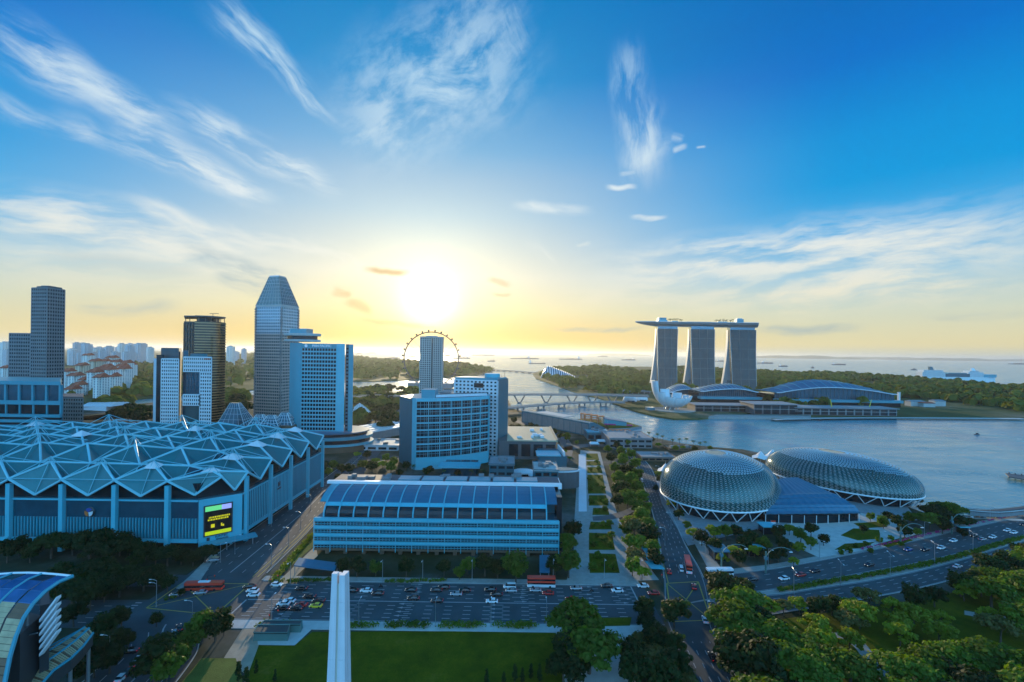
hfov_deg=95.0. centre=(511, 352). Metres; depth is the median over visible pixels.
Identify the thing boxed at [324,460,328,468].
tree
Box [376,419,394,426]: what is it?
tree
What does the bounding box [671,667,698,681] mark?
tree
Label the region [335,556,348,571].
tree
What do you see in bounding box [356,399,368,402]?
tree
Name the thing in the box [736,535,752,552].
tree
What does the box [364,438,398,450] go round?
mall block
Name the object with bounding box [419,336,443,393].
slim tower
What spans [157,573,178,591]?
tree
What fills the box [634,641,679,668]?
tree
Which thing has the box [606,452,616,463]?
tree
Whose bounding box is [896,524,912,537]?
tree
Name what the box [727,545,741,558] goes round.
tree
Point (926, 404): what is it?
quay building
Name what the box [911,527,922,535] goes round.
tree
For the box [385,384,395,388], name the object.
tree
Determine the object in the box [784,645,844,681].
tree
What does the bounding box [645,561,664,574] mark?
path canopy
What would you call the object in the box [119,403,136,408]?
tree
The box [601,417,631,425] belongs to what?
event tent
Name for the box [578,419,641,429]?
floating stage
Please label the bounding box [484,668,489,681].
cypress tree
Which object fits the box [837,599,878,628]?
tree
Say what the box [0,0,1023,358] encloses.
sky
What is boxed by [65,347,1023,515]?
water
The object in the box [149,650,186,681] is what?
tree
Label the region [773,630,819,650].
tree
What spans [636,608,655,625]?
tree
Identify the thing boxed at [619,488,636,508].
tree
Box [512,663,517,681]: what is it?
cypress tree
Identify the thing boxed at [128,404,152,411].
tree
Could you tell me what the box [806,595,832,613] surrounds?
tree
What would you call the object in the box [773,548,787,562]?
tree
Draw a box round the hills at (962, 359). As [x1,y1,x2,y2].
[883,358,999,360]
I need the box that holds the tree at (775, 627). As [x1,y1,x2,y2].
[748,615,793,641]
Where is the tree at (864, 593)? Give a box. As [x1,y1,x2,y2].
[850,586,881,605]
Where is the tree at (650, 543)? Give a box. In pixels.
[642,539,660,552]
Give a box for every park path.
[819,632,896,679]
[964,610,1004,616]
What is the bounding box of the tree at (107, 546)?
[76,538,125,558]
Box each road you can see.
[0,571,185,585]
[12,599,153,627]
[228,580,664,625]
[324,455,398,481]
[351,410,399,473]
[516,420,572,462]
[563,444,627,450]
[683,516,1023,601]
[683,541,1023,622]
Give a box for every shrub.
[588,561,597,569]
[590,540,596,546]
[593,550,602,558]
[600,535,608,542]
[605,540,612,547]
[606,519,613,524]
[607,530,615,536]
[608,562,617,569]
[843,546,852,552]
[867,547,873,552]
[874,536,883,541]
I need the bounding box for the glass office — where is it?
[313,473,561,555]
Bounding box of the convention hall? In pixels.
[0,414,324,551]
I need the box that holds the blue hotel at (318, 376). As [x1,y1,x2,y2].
[284,328,373,453]
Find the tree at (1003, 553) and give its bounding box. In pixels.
[992,549,1019,570]
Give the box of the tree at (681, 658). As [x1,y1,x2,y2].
[659,645,693,674]
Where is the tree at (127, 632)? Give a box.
[99,625,131,649]
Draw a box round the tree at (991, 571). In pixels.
[969,565,1006,578]
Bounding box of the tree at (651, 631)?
[642,617,669,646]
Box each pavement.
[229,620,642,633]
[262,576,639,584]
[271,547,317,587]
[658,475,719,566]
[734,515,1023,572]
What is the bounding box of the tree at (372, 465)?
[365,460,377,473]
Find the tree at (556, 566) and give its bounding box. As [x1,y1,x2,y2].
[546,552,562,574]
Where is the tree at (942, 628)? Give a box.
[922,618,959,640]
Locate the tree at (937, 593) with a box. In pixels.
[922,585,949,606]
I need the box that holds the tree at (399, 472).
[395,469,403,474]
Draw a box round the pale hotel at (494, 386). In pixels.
[454,373,507,454]
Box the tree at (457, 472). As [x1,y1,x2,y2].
[454,469,460,474]
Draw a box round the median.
[691,538,1023,602]
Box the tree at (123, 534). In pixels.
[109,530,135,555]
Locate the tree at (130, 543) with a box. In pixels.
[116,535,142,555]
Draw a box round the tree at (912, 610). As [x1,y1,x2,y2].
[899,601,932,623]
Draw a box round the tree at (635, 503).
[628,499,644,510]
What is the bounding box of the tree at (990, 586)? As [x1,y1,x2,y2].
[957,575,1022,607]
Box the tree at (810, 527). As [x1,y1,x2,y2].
[804,522,819,535]
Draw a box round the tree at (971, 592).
[952,583,977,600]
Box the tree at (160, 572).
[144,569,168,589]
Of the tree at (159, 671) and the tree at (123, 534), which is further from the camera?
the tree at (123, 534)
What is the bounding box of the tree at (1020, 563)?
[1014,560,1023,567]
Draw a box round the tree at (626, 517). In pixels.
[619,515,637,522]
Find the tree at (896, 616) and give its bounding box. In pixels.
[882,611,915,633]
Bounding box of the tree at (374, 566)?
[369,559,381,575]
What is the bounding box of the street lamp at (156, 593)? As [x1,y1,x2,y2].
[149,582,156,606]
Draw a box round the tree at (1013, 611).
[998,601,1023,629]
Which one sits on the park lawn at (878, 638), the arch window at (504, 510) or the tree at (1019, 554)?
the tree at (1019, 554)
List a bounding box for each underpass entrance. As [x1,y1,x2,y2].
[253,624,289,640]
[261,620,302,631]
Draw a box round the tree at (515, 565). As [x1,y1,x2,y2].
[500,548,528,582]
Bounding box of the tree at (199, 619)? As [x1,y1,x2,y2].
[183,607,216,643]
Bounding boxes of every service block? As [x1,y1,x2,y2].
[488,455,514,475]
[532,461,558,476]
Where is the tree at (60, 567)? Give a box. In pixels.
[44,561,73,580]
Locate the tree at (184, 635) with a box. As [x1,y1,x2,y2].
[174,630,198,649]
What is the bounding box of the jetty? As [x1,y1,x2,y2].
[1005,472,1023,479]
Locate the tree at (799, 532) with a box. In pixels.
[793,526,806,541]
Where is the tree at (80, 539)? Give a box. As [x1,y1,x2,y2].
[60,526,115,558]
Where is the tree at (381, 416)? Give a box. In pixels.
[371,411,390,420]
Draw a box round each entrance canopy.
[294,558,336,574]
[539,555,549,574]
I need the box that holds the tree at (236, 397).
[229,393,245,400]
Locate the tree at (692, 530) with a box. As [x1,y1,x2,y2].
[685,528,696,535]
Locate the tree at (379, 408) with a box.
[370,405,387,411]
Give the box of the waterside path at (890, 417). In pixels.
[773,417,1022,419]
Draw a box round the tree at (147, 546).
[133,539,157,559]
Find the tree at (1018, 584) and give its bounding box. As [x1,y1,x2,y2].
[1004,570,1023,589]
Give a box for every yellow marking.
[146,516,316,612]
[663,563,707,621]
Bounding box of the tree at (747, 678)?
[730,671,783,681]
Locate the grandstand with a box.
[521,410,609,434]
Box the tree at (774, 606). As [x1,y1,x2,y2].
[763,596,784,613]
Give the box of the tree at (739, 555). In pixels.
[732,549,746,565]
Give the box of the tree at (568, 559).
[554,548,581,577]
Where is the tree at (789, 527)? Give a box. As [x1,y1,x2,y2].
[784,523,796,534]
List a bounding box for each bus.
[184,580,224,590]
[527,575,555,587]
[684,554,691,573]
[706,567,733,575]
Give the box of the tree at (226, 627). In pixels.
[220,622,233,635]
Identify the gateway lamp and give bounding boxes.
[719,544,747,566]
[764,547,792,572]
[898,523,923,545]
[950,513,972,533]
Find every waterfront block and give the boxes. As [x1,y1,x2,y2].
[583,428,606,439]
[601,430,652,447]
[636,451,675,460]
[664,444,698,450]
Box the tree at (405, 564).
[398,556,415,576]
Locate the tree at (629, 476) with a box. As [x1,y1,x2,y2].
[623,471,638,489]
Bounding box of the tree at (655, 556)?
[647,547,665,569]
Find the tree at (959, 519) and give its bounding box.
[946,513,976,525]
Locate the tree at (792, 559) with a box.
[787,556,799,565]
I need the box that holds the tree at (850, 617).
[833,608,870,627]
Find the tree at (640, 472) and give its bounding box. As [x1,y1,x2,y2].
[631,467,643,478]
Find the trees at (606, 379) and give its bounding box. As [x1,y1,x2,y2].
[538,364,1023,410]
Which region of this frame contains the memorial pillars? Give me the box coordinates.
[327,571,350,681]
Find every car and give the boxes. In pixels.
[114,673,125,681]
[122,667,133,677]
[124,646,139,653]
[176,623,182,631]
[193,589,207,594]
[242,583,255,588]
[246,587,259,592]
[246,591,260,596]
[271,581,282,586]
[275,605,289,610]
[276,600,290,605]
[284,597,295,602]
[289,605,303,610]
[294,601,307,606]
[295,585,307,590]
[303,593,315,598]
[309,602,322,608]
[312,597,325,602]
[349,587,357,592]
[360,587,372,592]
[371,590,383,595]
[405,587,416,591]
[407,595,419,600]
[430,587,442,592]
[431,597,443,602]
[438,584,449,589]
[450,590,461,595]
[459,587,470,592]
[485,586,495,591]
[486,598,497,603]
[491,591,502,596]
[505,587,516,592]
[530,587,541,592]
[542,590,553,595]
[570,585,581,590]
[601,583,612,587]
[611,587,623,592]
[637,583,648,587]
[647,590,659,595]
[691,583,696,589]
[701,615,708,623]
[707,652,716,661]
[747,576,757,581]
[778,575,789,580]
[795,571,805,576]
[810,568,820,572]
[864,562,874,566]
[903,547,912,551]
[920,547,929,551]
[937,545,945,549]
[952,564,962,568]
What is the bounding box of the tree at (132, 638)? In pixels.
[125,631,136,647]
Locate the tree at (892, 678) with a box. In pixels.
[880,673,904,681]
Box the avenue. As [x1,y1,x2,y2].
[90,450,371,681]
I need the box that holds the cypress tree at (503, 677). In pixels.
[501,671,505,681]
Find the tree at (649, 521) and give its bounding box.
[638,516,658,528]
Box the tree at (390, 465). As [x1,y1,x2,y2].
[385,461,396,470]
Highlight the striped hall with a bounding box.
[361,421,398,437]
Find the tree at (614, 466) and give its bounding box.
[609,461,619,472]
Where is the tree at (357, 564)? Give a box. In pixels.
[347,555,366,576]
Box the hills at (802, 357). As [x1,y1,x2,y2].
[756,355,869,359]
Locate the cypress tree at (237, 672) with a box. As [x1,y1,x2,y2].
[234,661,242,681]
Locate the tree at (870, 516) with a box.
[866,512,874,521]
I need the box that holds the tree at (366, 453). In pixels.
[362,450,371,456]
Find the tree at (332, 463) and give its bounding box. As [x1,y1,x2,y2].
[328,460,337,467]
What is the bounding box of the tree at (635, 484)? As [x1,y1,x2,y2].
[629,478,644,491]
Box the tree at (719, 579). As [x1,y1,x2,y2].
[703,570,755,594]
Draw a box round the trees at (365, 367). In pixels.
[67,352,492,395]
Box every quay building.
[905,400,925,405]
[917,402,935,406]
[929,399,945,405]
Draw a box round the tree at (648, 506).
[643,500,651,510]
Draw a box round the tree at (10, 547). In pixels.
[0,538,22,562]
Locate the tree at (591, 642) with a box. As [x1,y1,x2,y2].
[558,620,622,674]
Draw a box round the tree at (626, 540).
[620,533,637,546]
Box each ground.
[0,392,1019,681]
[64,349,494,403]
[533,367,1023,419]
[656,481,916,545]
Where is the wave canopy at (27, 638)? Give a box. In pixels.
[0,572,73,681]
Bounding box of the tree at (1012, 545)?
[1007,542,1023,552]
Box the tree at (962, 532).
[956,527,968,538]
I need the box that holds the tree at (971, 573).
[960,569,980,578]
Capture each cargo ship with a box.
[510,356,538,358]
[562,356,581,359]
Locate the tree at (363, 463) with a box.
[357,459,367,470]
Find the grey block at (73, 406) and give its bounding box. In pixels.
[62,393,83,423]
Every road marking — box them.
[14,581,141,622]
[232,582,640,624]
[709,517,1023,612]
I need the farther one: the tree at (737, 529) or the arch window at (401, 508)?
the tree at (737, 529)
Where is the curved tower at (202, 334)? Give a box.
[182,313,225,423]
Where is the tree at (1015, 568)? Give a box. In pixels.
[1008,565,1023,570]
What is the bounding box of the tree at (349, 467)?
[344,463,356,471]
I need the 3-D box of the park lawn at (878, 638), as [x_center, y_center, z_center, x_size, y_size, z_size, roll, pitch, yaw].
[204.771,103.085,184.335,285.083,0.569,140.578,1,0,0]
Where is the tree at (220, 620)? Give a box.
[202,606,234,641]
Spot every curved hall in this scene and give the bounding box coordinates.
[667,384,693,396]
[688,383,762,402]
[757,379,902,406]
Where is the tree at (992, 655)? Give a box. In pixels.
[951,635,1022,671]
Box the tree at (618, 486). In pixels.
[611,478,630,494]
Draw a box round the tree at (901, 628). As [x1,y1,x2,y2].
[882,621,918,645]
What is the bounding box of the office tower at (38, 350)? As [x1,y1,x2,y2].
[8,286,65,393]
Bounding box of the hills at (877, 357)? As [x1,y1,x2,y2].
[848,357,910,358]
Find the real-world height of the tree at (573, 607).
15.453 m
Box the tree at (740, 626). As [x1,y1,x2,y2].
[709,617,768,642]
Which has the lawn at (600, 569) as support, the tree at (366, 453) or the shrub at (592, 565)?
the shrub at (592, 565)
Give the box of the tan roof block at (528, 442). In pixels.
[498,426,566,466]
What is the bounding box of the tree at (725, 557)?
[715,553,730,563]
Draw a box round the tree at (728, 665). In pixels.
[715,642,761,676]
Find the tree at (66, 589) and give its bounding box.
[49,568,101,603]
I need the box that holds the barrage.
[493,369,535,372]
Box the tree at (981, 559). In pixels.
[970,552,1018,570]
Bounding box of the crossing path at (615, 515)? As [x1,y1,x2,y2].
[592,507,633,520]
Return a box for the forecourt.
[280,537,566,579]
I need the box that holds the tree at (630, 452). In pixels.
[626,448,635,456]
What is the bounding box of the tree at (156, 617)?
[148,610,164,626]
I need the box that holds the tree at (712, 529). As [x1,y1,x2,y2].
[705,524,720,537]
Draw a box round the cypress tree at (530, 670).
[528,663,533,678]
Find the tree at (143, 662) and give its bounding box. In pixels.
[128,640,175,681]
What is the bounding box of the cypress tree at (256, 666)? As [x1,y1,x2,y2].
[253,659,258,672]
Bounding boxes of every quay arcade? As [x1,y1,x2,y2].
[622,390,650,393]
[687,402,745,411]
[740,401,799,414]
[794,405,897,415]
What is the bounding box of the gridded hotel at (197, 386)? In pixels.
[153,348,211,423]
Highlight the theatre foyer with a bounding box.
[761,477,859,523]
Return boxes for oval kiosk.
[558,467,579,488]
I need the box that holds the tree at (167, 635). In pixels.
[140,630,178,655]
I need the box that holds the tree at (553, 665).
[547,648,578,681]
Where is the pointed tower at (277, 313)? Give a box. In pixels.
[253,275,299,416]
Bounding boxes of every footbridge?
[508,401,624,410]
[965,505,1023,518]
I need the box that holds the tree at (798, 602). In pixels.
[788,596,807,613]
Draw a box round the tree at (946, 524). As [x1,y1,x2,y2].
[935,515,952,533]
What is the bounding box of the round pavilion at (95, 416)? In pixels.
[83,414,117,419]
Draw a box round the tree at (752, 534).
[743,529,758,541]
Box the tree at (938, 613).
[930,609,955,624]
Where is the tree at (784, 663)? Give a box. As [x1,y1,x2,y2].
[763,633,811,677]
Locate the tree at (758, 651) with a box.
[712,628,787,680]
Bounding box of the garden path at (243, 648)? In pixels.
[224,628,258,672]
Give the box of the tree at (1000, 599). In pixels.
[995,596,1023,603]
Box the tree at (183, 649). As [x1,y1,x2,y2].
[161,637,191,663]
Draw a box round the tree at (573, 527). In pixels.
[563,519,581,534]
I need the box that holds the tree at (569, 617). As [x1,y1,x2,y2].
[565,614,599,634]
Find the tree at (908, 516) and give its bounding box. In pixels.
[903,511,916,524]
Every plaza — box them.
[258,629,310,644]
[556,633,632,681]
[567,450,658,580]
[777,513,915,556]
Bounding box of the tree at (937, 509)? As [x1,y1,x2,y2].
[916,503,952,523]
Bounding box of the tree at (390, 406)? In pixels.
[383,403,396,409]
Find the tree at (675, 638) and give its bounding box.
[658,630,687,650]
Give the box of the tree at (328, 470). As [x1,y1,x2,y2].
[324,467,332,474]
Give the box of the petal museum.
[645,380,695,412]
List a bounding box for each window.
[0,384,3,399]
[0,404,4,412]
[8,385,17,399]
[8,404,18,413]
[21,385,30,399]
[21,405,31,413]
[35,385,44,400]
[35,405,45,413]
[48,385,58,400]
[48,405,59,413]
[325,509,337,516]
[326,506,338,509]
[339,510,352,516]
[340,506,353,509]
[354,510,367,516]
[355,506,368,509]
[369,510,382,516]
[370,507,382,509]
[384,510,397,516]
[385,507,397,509]
[399,507,412,510]
[399,511,412,517]
[414,507,427,510]
[414,511,426,517]
[428,511,441,517]
[429,507,442,510]
[443,511,456,517]
[444,508,456,510]
[458,511,471,517]
[459,508,471,511]
[473,508,486,511]
[473,512,486,518]
[488,508,501,511]
[488,512,501,518]
[503,508,515,511]
[503,512,515,518]
[509,444,517,455]
[517,509,530,512]
[517,512,530,518]
[521,444,529,455]
[532,509,545,512]
[532,512,545,519]
[533,444,542,455]
[696,406,702,410]
[705,406,711,410]
[713,406,719,410]
[722,406,728,410]
[755,405,761,413]
[763,405,770,413]
[772,405,778,413]
[781,406,787,413]
[790,406,796,413]
[796,409,802,413]
[804,409,810,414]
[813,409,819,414]
[821,409,827,414]
[830,409,836,414]
[838,409,844,414]
[847,409,853,414]
[855,409,861,414]
[864,410,870,414]
[872,410,878,414]
[881,410,887,415]
[889,410,895,415]
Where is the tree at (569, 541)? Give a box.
[559,533,577,551]
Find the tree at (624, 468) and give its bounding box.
[619,463,635,473]
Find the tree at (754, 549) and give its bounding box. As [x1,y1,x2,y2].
[747,545,762,557]
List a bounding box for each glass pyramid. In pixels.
[218,402,252,425]
[246,414,266,425]
[261,415,282,427]
[278,412,296,428]
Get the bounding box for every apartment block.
[0,341,8,366]
[0,365,7,376]
[2,349,8,365]
[64,368,76,387]
[64,385,82,393]
[66,372,85,386]
[67,348,77,364]
[69,350,79,364]
[71,381,87,394]
[72,342,80,351]
[74,362,89,375]
[76,352,80,363]
[78,376,86,381]
[81,343,92,362]
[82,353,94,365]
[85,368,103,390]
[89,358,102,368]
[91,373,110,397]
[98,349,106,358]
[100,363,113,366]
[101,358,111,363]
[102,366,118,376]
[104,346,113,355]
[105,355,119,359]
[109,372,122,387]
[110,351,120,358]
[110,359,122,365]
[115,363,129,367]
[117,343,125,358]
[118,365,132,387]
[120,360,134,377]
[122,351,130,360]
[125,345,134,361]
[134,343,143,362]
[134,362,137,375]
[142,343,147,360]
[146,347,153,362]
[226,345,234,364]
[235,351,239,360]
[241,348,246,363]
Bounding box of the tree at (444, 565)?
[435,558,450,575]
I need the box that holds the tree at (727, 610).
[704,596,763,628]
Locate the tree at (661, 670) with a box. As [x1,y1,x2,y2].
[645,651,683,681]
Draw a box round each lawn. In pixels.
[182,658,241,681]
[247,631,564,681]
[586,453,598,459]
[586,461,600,464]
[587,467,601,472]
[587,475,605,493]
[589,495,608,505]
[589,522,611,528]
[589,533,614,549]
[589,553,619,572]
[592,508,608,514]
[724,591,1023,681]
[835,542,873,549]
[841,528,880,539]
[854,522,886,527]
[882,537,912,546]
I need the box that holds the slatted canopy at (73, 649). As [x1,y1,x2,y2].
[31,626,93,681]
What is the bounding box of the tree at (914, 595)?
[900,581,933,604]
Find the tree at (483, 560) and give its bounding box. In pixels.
[475,553,494,576]
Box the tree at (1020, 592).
[1005,582,1023,596]
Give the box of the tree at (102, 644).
[90,637,113,678]
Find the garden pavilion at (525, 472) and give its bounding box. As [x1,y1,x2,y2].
[514,468,532,476]
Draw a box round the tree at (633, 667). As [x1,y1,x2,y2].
[618,650,652,681]
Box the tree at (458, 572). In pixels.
[453,565,464,579]
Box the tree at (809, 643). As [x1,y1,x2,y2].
[795,638,834,660]
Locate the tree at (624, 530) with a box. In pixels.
[618,521,632,533]
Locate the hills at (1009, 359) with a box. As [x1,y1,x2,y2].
[990,359,1023,360]
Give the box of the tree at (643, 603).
[632,595,654,612]
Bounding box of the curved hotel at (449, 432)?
[399,388,489,475]
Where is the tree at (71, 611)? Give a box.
[58,599,90,626]
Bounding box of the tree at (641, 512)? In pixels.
[633,506,650,519]
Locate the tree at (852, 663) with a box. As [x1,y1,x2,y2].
[819,642,883,681]
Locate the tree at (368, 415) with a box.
[364,411,379,422]
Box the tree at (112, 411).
[105,407,124,418]
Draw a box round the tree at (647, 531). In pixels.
[640,522,661,539]
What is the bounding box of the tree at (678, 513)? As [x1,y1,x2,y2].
[673,509,684,519]
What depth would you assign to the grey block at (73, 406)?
504.58 m
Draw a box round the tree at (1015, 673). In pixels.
[991,660,1023,681]
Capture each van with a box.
[206,556,219,561]
[503,582,515,588]
[678,564,683,571]
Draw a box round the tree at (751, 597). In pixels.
[708,584,770,610]
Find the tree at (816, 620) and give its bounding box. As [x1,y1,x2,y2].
[796,612,832,629]
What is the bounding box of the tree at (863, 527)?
[859,524,868,532]
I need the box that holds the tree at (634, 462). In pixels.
[628,457,641,466]
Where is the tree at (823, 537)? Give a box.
[818,534,830,545]
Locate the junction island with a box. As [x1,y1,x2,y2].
[176,552,218,591]
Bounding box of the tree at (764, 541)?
[755,536,772,547]
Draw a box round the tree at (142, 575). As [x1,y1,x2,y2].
[124,563,166,591]
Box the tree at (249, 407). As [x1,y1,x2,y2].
[242,402,253,410]
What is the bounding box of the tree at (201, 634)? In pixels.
[186,626,208,652]
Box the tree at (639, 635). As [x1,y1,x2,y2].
[632,630,654,644]
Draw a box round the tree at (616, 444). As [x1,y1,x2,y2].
[612,440,620,448]
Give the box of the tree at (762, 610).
[743,604,786,623]
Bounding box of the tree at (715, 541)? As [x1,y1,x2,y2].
[705,536,721,547]
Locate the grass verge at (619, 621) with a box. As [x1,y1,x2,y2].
[558,617,631,626]
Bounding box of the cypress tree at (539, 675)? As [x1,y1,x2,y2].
[537,663,542,681]
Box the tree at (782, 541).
[775,535,792,548]
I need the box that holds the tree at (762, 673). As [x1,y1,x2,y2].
[755,670,793,680]
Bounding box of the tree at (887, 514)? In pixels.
[881,511,893,518]
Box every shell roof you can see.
[623,397,636,401]
[636,397,647,400]
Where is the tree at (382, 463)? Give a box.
[378,461,386,469]
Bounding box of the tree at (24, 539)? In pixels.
[13,534,31,555]
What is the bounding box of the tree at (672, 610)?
[660,596,691,627]
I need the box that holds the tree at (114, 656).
[91,642,127,673]
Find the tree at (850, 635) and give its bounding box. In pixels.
[836,626,866,650]
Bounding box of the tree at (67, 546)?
[59,531,76,555]
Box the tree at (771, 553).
[759,547,774,558]
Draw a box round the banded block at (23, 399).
[0,377,62,426]
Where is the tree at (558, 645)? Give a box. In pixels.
[550,628,576,651]
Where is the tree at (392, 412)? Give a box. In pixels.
[383,409,398,415]
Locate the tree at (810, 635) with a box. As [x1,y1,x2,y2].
[789,626,816,642]
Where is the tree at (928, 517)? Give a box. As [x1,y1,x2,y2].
[912,512,947,530]
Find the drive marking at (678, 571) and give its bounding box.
[631,448,732,681]
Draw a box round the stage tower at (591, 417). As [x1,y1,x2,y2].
[590,414,597,421]
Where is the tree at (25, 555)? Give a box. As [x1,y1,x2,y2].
[16,546,43,562]
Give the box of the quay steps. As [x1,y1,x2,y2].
[708,414,810,419]
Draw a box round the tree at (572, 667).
[554,643,591,681]
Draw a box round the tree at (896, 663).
[866,648,956,681]
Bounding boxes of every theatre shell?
[660,449,781,521]
[765,447,925,506]
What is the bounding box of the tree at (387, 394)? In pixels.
[383,392,394,398]
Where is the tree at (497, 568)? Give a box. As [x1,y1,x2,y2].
[490,559,505,577]
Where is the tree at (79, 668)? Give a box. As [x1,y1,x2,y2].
[66,651,106,681]
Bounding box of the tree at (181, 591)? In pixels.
[176,588,185,594]
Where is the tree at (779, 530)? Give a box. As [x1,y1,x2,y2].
[770,525,786,536]
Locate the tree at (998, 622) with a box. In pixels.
[972,612,1023,643]
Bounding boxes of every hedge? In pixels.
[164,595,176,600]
[268,533,312,581]
[277,577,331,582]
[350,619,378,627]
[384,577,446,582]
[384,619,430,628]
[435,619,485,628]
[492,618,538,628]
[777,534,1023,591]
[860,516,1009,549]
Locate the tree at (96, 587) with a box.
[69,578,105,610]
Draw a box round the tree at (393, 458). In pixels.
[390,456,397,463]
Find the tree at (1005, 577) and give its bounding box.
[997,569,1023,582]
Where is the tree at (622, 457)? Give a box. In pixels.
[617,453,628,463]
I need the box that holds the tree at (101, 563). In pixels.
[62,554,119,577]
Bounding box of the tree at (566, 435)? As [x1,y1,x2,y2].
[563,432,570,439]
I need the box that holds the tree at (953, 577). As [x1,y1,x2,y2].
[945,569,971,596]
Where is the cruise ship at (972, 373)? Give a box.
[916,367,996,381]
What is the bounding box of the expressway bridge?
[353,393,648,403]
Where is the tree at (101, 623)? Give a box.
[83,611,118,637]
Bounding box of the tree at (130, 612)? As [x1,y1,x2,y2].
[121,607,132,625]
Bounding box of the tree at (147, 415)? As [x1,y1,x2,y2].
[130,412,152,420]
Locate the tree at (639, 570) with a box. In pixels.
[634,565,651,575]
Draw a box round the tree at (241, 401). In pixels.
[233,400,250,405]
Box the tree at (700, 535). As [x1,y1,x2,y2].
[693,528,710,545]
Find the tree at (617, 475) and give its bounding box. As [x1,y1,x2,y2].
[611,471,625,481]
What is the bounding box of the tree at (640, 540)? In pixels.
[628,534,648,548]
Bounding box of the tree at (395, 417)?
[389,414,398,421]
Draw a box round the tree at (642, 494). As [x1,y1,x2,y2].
[633,489,649,500]
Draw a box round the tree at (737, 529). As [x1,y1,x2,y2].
[730,523,742,538]
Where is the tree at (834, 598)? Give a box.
[821,594,840,615]
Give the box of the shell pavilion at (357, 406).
[353,403,370,420]
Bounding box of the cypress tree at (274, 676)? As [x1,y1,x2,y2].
[272,669,276,681]
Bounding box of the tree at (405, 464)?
[402,461,410,470]
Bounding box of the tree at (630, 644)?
[619,635,649,656]
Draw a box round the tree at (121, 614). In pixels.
[93,605,128,630]
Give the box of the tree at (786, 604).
[773,599,793,615]
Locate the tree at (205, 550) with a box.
[194,544,218,562]
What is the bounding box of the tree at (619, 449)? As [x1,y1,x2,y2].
[616,446,625,453]
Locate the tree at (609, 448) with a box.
[604,445,611,451]
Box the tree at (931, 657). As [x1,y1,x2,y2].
[897,642,957,676]
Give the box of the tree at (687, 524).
[682,521,691,527]
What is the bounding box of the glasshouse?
[540,366,574,377]
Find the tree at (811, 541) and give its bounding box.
[804,536,818,549]
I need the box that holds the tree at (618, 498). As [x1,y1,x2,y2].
[610,493,623,507]
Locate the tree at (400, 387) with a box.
[396,386,405,389]
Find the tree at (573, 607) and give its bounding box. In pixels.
[544,595,605,633]
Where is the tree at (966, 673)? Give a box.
[939,656,1002,681]
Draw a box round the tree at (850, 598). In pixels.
[839,597,858,602]
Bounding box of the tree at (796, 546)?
[790,541,805,552]
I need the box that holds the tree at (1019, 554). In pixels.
[1006,546,1023,560]
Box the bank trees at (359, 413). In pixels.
[91,385,418,424]
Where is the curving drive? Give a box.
[630,448,735,681]
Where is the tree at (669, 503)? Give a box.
[666,500,675,507]
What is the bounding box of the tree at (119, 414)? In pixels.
[115,408,128,422]
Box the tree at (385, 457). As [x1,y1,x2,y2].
[382,453,389,459]
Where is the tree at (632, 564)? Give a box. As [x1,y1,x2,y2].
[624,556,639,576]
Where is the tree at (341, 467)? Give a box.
[336,463,344,473]
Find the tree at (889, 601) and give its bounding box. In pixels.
[880,596,902,611]
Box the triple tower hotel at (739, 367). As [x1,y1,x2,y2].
[635,318,758,389]
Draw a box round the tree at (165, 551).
[147,543,183,566]
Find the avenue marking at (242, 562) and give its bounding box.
[99,452,362,681]
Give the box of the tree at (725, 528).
[716,523,732,540]
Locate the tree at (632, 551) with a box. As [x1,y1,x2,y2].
[624,545,646,557]
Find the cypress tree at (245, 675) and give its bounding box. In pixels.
[242,666,249,681]
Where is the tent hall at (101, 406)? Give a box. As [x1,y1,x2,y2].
[84,402,128,410]
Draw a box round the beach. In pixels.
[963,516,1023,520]
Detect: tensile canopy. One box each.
[658,461,665,470]
[752,447,773,461]
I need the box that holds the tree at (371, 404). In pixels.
[362,401,377,407]
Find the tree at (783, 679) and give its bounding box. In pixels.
[767,673,797,681]
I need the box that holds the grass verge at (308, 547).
[272,532,312,581]
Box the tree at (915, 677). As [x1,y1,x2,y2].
[911,676,952,681]
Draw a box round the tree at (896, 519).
[890,514,907,525]
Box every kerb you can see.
[176,644,198,681]
[219,469,336,552]
[234,619,641,625]
[263,580,636,585]
[267,524,314,572]
[647,463,702,575]
[737,516,1021,572]
[766,540,1023,594]
[772,581,945,614]
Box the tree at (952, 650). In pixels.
[918,639,990,671]
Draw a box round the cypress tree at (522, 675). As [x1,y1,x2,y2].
[519,667,524,681]
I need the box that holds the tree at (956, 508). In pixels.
[926,501,969,514]
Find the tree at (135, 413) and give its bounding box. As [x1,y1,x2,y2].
[122,408,149,422]
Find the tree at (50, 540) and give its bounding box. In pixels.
[24,531,72,558]
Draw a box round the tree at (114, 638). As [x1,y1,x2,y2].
[93,628,124,647]
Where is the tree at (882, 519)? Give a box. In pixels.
[876,514,889,528]
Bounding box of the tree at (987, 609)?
[975,606,1003,616]
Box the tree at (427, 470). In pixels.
[422,466,431,474]
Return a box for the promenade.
[579,454,586,510]
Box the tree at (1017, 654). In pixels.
[998,642,1023,666]
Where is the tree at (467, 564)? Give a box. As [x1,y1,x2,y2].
[460,556,475,574]
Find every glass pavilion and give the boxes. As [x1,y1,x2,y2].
[708,544,729,560]
[746,544,765,555]
[757,522,775,534]
[954,524,970,532]
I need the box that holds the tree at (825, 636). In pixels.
[803,627,837,646]
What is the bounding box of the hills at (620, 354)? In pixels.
[588,354,649,355]
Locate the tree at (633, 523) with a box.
[621,517,642,533]
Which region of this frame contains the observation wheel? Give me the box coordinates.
[402,330,460,387]

